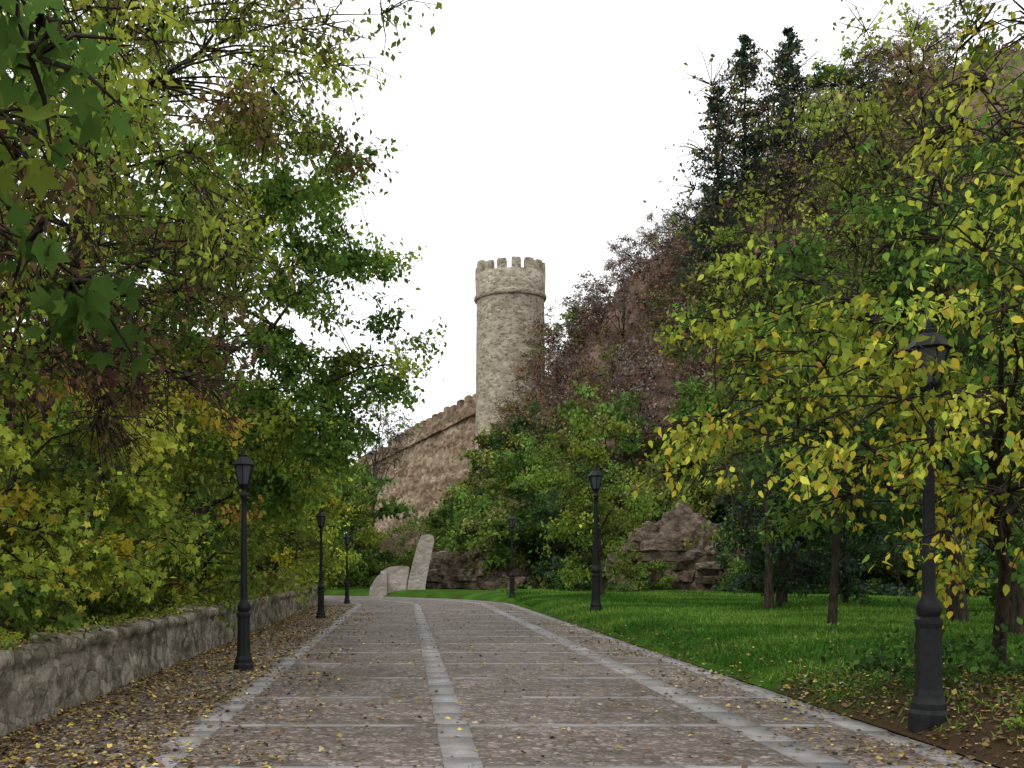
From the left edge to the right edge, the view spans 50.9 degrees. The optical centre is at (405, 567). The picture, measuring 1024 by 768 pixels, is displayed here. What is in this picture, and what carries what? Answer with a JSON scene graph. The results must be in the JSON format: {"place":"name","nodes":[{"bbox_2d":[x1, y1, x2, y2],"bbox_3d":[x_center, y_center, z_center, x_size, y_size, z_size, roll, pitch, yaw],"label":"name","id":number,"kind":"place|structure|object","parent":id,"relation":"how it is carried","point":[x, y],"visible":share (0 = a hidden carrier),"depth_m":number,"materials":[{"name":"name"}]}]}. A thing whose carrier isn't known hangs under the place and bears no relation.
{"place":"outdoors","nodes":[
{"label":"outdoors","id":0,"kind":"place"},
{"bbox_2d":[0,596,950,767],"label":"road","id":1,"kind":"structure","parent":0,"point":[409,746],"depth_m":12.68,"materials":[{"name":"grey stone"}]},
{"bbox_2d":[133,596,994,767],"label":"granite paving strips","id":2,"kind":"object","parent":1,"relation":"on","point":[461,747],"visible":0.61,"depth_m":12.53,"materials":[{"name":"grey stone"}]},
{"bbox_2d":[2,0,1023,533],"label":"sky","id":3,"kind":"structure","parent":0,"point":[542,130],"materials":[{"name":"white"}]},
{"bbox_2d":[254,50,1023,588],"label":"hill","id":4,"kind":"structure","parent":0,"point":[602,370],"depth_m":83.66,"materials":[{"name":"soil"}]},
{"bbox_2d":[343,389,423,555],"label":"bare tree","id":5,"kind":"object","parent":4,"relation":"on","point":[388,438],"visible":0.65,"depth_m":87.80,"materials":[{"name":"plant"}]},
{"bbox_2d":[357,415,475,533],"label":"castle wall","id":6,"kind":"structure","parent":4,"relation":"on","point":[432,462],"depth_m":148.88,"materials":[{"name":"stone"}]},
{"bbox_2d":[474,256,546,473],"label":"stone tower","id":7,"kind":"structure","parent":4,"relation":"on","point":[510,301],"depth_m":120.52,"materials":[{"name":"beige stone"}]},
{"bbox_2d":[328,33,1023,589],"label":"hillside scrub","id":8,"kind":"object","parent":4,"relation":"on","point":[408,525],"visible":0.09,"depth_m":87.19,"materials":[{"name":"brown plant"}]},
{"bbox_2d":[407,0,990,583],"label":"hillside trees","id":9,"kind":"object","parent":4,"relation":"on","point":[477,510],"visible":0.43,"depth_m":77.71,"materials":[{"name":"green plant"}]},
{"bbox_2d":[666,214,749,335],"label":"conifer tree","id":10,"kind":"object","parent":4,"relation":"on","point":[702,246],"visible":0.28,"depth_m":79.84,"materials":[{"name":"green plant"}]},
{"bbox_2d":[666,85,766,263],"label":"conifer tree","id":11,"kind":"object","parent":4,"relation":"on","point":[719,173],"visible":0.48,"depth_m":83.51,"materials":[{"name":"green plant"}]},
{"bbox_2d":[699,33,796,213],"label":"conifer tree","id":12,"kind":"object","parent":4,"relation":"on","point":[745,40],"visible":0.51,"depth_m":85.50,"materials":[{"name":"green plant"}]},
{"bbox_2d":[734,26,841,200],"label":"conifer tree","id":13,"kind":"object","parent":4,"relation":"on","point":[790,41],"visible":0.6,"depth_m":83.63,"materials":[{"name":"green plant"}]},
{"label":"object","id":14,"kind":"object","parent":4,"relation":"on","visible":0},
{"bbox_2d":[359,408,475,469],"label":"string course","id":15,"kind":"object","parent":14,"relation":"on","point":[438,430],"visible":0.26,"depth_m":145.11,"materials":[{"name":"stone"}]},
{"bbox_2d":[360,401,475,463],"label":"parapet","id":16,"kind":"structure","parent":15,"relation":"on","point":[465,410],"depth_m":145.07,"materials":[{"name":"stone"}]},
{"bbox_2d":[357,393,475,462],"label":"merlons","id":17,"kind":"object","parent":16,"relation":"on","point":[461,403],"visible":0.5,"depth_m":143.84,"materials":[{"name":"stone"}]},
{"bbox_2d":[324,585,1023,767],"bbox_3d":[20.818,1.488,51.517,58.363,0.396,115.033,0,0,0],"label":"lawn","id":18,"kind":"structure","parent":0,"point":[954,741],"depth_m":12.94,"materials":[{"name":"green plant"}]},
{"bbox_2d":[0,344,138,642],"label":"maple tree","id":19,"kind":"object","parent":18,"relation":"on","point":[24,600],"visible":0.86,"depth_m":13.13,"materials":[{"name":"green plant"}]},
{"bbox_2d":[0,0,159,384],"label":"maple tree","id":20,"kind":"object","parent":18,"relation":"on","point":[27,47],"visible":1,"depth_m":3.17,"materials":[{"name":"green plant"}]},
{"bbox_2d":[0,244,213,639],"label":"maple tree","id":21,"kind":"object","parent":18,"relation":"on","point":[132,506],"visible":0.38,"depth_m":16.60,"materials":[{"name":"green plant"}]},
{"bbox_2d":[0,271,273,628],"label":"deciduous tree","id":22,"kind":"object","parent":18,"relation":"on","point":[178,588],"visible":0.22,"depth_m":22.57,"materials":[{"name":"green plant"}]},
{"bbox_2d":[0,0,281,363],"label":"deciduous tree","id":23,"kind":"object","parent":18,"relation":"on","point":[125,95],"visible":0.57,"depth_m":12.19,"materials":[{"name":"green plant"}]},
{"bbox_2d":[1,7,284,529],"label":"deciduous tree","id":24,"kind":"object","parent":18,"relation":"on","point":[234,70],"visible":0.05,"depth_m":32.47,"materials":[{"name":"green plant"}]},
{"bbox_2d":[0,163,293,493],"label":"withered tree","id":25,"kind":"object","parent":18,"relation":"on","point":[101,421],"visible":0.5,"depth_m":14.43,"materials":[{"name":"brown plant"}]},
{"bbox_2d":[0,583,317,738],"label":"stone wall","id":26,"kind":"structure","parent":18,"relation":"on","point":[41,680],"depth_m":14.17,"materials":[{"name":"grey stone"}]},
{"bbox_2d":[0,587,285,651],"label":"wall moss plants","id":27,"kind":"object","parent":26,"relation":"on","point":[17,641],"depth_m":15.38,"materials":[{"name":"green plant"}]},
{"bbox_2d":[73,365,338,608],"bbox_3d":[-6.129,-1.979,33.393,7.857,9.417,13.660,0,0,0],"label":"deciduous tree","id":28,"kind":"object","parent":18,"relation":"on","point":[260,541],"visible":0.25,"depth_m":32.99,"materials":[{"name":"green plant"}]},
{"bbox_2d":[0,335,417,599],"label":"background trees","id":29,"kind":"object","parent":18,"relation":"on","point":[394,509],"depth_m":74.83,"materials":[{"name":"green plant"}]},
{"bbox_2d":[0,0,445,636],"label":"deciduous tree","id":30,"kind":"object","parent":18,"relation":"on","point":[256,122],"visible":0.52,"depth_m":19.23,"materials":[{"name":"green plant"}]},
{"bbox_2d":[232,448,254,670],"bbox_3d":[-2.680,-0.096,17.700,0.353,3.774,0.407,0,0,0],"label":"street lamp","id":31,"kind":"object","parent":18,"relation":"on","point":[243,464],"visible":0.98,"depth_m":17.63,"materials":[{"name":"black metal"}]},
{"bbox_2d":[85,99,446,596],"bbox_3d":[-4.115,-5.059,27.961,10.610,14.076,11.077,0,0,0],"label":"deciduous tree","id":32,"kind":"object","parent":18,"relation":"on","point":[326,393],"visible":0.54,"depth_m":26.80,"materials":[{"name":"green plant"}]},
{"bbox_2d":[186,364,348,611],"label":"deciduous tree","id":33,"kind":"object","parent":18,"relation":"on","point":[293,569],"visible":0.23,"depth_m":41.58,"materials":[{"name":"green plant"}]},
{"bbox_2d":[250,441,360,593],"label":"deciduous tree","id":34,"kind":"object","parent":18,"relation":"on","point":[345,508],"visible":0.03,"depth_m":52.41,"materials":[{"name":"green plant"}]},
{"bbox_2d":[316,509,325,618],"bbox_3d":[-2.800,-0.096,35.400,0.353,3.774,0.407,0,0,0],"label":"street lamp","id":35,"kind":"object","parent":18,"relation":"on","point":[320,516],"visible":0.95,"depth_m":35.33,"materials":[{"name":"black metal"}]},
{"bbox_2d":[275,432,388,588],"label":"deciduous tree","id":36,"kind":"object","parent":18,"relation":"on","point":[352,528],"visible":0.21,"depth_m":67.28,"materials":[{"name":"green plant"}]},
{"bbox_2d":[344,534,349,603],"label":"street lamp","id":37,"kind":"object","parent":18,"relation":"on","point":[347,540],"visible":0.99,"depth_m":50.23,"materials":[{"name":"black metal"}]},
{"bbox_2d":[329,482,381,586],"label":"deciduous tree","id":38,"kind":"object","parent":18,"relation":"on","point":[362,513],"visible":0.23,"depth_m":73.05,"materials":[{"name":"green plant"}]},
{"bbox_2d":[369,534,433,596],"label":"stone monument","id":39,"kind":"object","parent":18,"relation":"on","point":[391,579],"visible":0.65,"depth_m":63.20,"materials":[{"name":"beige stone"}]},
{"bbox_2d":[425,547,503,589],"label":"rock outcrop","id":40,"kind":"object","parent":18,"relation":"on","point":[447,570],"visible":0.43,"depth_m":66.40,"materials":[{"name":"grey stone"}]},
{"bbox_2d":[475,562,539,589],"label":"rock outcrop","id":41,"kind":"object","parent":18,"relation":"on","point":[500,578],"visible":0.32,"depth_m":66.02,"materials":[{"name":"grey stone"}]},
{"bbox_2d":[0,589,1023,767],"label":"fallen leaves","id":42,"kind":"object","parent":18,"relation":"on","point":[25,756],"visible":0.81,"depth_m":12.65,"materials":[{"name":"brown plant"}]},
{"bbox_2d":[0,509,1023,641],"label":"undergrowth","id":43,"kind":"object","parent":18,"relation":"on","point":[884,583],"visible":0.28,"depth_m":51.81,"materials":[{"name":"green plant"}]},
{"bbox_2d":[508,514,515,597],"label":"street lamp","id":44,"kind":"object","parent":18,"relation":"on","point":[511,519],"visible":0.94,"depth_m":51.92,"materials":[{"name":"black metal"}]},
{"bbox_2d":[588,465,603,611],"bbox_3d":[5.980,-0.858,33.500,0.443,4.743,0.512,0,0,0],"label":"street lamp","id":45,"kind":"object","parent":18,"relation":"on","point":[595,476],"visible":0.94,"depth_m":33.42,"materials":[{"name":"black metal"}]},
{"bbox_2d":[519,406,675,595],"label":"deciduous tree","id":46,"kind":"object","parent":18,"relation":"on","point":[563,449],"visible":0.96,"depth_m":47.56,"materials":[{"name":"green plant"}]},
{"bbox_2d":[601,502,723,590],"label":"rock outcrop","id":47,"kind":"object","parent":18,"relation":"on","point":[666,534],"visible":0.41,"depth_m":57.83,"materials":[{"name":"grey stone"}]},
{"bbox_2d":[694,539,817,590],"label":"rock outcrop","id":48,"kind":"object","parent":18,"relation":"on","point":[708,571],"visible":0.12,"depth_m":56.74,"materials":[{"name":"grey stone"}]},
{"bbox_2d":[643,21,870,608],"bbox_3d":[11.121,-7.971,34.113,7.086,19.051,7.053,0,0,0],"label":"bare tree","id":49,"kind":"object","parent":18,"relation":"on","point":[768,579],"visible":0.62,"depth_m":33.83,"materials":[{"name":"plant"}]},
{"bbox_2d":[650,218,913,602],"bbox_3d":[13.599,-5.375,37.481,9.621,13.879,9.810,0,0,0],"label":"deciduous tree","id":50,"kind":"object","parent":18,"relation":"on","point":[727,456],"visible":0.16,"depth_m":37.85,"materials":[{"name":"green plant"}]},
{"bbox_2d":[705,450,863,607],"bbox_3d":[12.427,-1.363,35.054,4.616,5.757,4.503,0,0,34],"label":"evergreen tree","id":51,"kind":"object","parent":18,"relation":"on","point":[799,567],"visible":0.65,"depth_m":34.88,"materials":[{"name":"green plant"}]},
{"bbox_2d":[626,204,1023,667],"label":"elm tree","id":52,"kind":"object","parent":18,"relation":"on","point":[794,322],"visible":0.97,"depth_m":10.71,"materials":[{"name":"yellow plant"}]},
{"bbox_2d":[704,29,1000,624],"bbox_3d":[10.105,-5.156,24.379,5.569,13.424,7.120,0,0,-28],"label":"bare tree","id":53,"kind":"object","parent":18,"relation":"on","point":[833,607],"visible":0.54,"depth_m":23.74,"materials":[{"name":"plant"}]},
{"bbox_2d":[772,441,935,605],"bbox_3d":[15.355,-1.434,36.928,5.598,5.912,5.040,0,0,0],"label":"evergreen tree","id":54,"kind":"object","parent":18,"relation":"on","point":[848,567],"visible":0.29,"depth_m":36.62,"materials":[{"name":"green plant"}]},
{"bbox_2d":[718,76,1023,635],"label":"deciduous tree","id":55,"kind":"object","parent":18,"relation":"on","point":[800,260],"visible":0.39,"depth_m":20.94,"materials":[{"name":"green plant"}]},
{"bbox_2d":[719,0,1023,622],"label":"deciduous tree","id":56,"kind":"object","parent":18,"relation":"on","point":[959,612],"visible":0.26,"depth_m":25.97,"materials":[{"name":"green plant"}]},
{"bbox_2d":[818,599,1023,683],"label":"wild shrub","id":57,"kind":"object","parent":18,"relation":"on","point":[970,666],"visible":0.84,"depth_m":12.40,"materials":[{"name":"green plant"}]},
{"bbox_2d":[833,170,1023,608],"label":"deciduous tree","id":58,"kind":"object","parent":18,"relation":"on","point":[1010,504],"visible":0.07,"depth_m":32.27,"materials":[{"name":"green plant"}]},
{"bbox_2d":[906,318,951,733],"bbox_3d":[5.250,-0.425,10.700,0.390,4.170,0.450,0,0,0],"label":"street lamp","id":59,"kind":"object","parent":18,"relation":"on","point":[928,704],"visible":0.63,"depth_m":10.62,"materials":[{"name":"black metal"}]},
{"bbox_2d":[860,100,1023,475],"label":"deciduous tree","id":60,"kind":"object","parent":18,"relation":"on","point":[954,260],"visible":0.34,"depth_m":15.29,"materials":[{"name":"green plant"}]},
{"bbox_2d":[883,0,1023,237],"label":"elm tree","id":61,"kind":"object","parent":18,"relation":"on","point":[972,86],"visible":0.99,"depth_m":9.77,"materials":[{"name":"green plant"}]},
{"bbox_2d":[985,698,1023,730],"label":"ground ivy","id":62,"kind":"object","parent":18,"relation":"on","point":[1018,720],"visible":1,"depth_m":9.44,"materials":[{"name":"green plant"}]}
]}

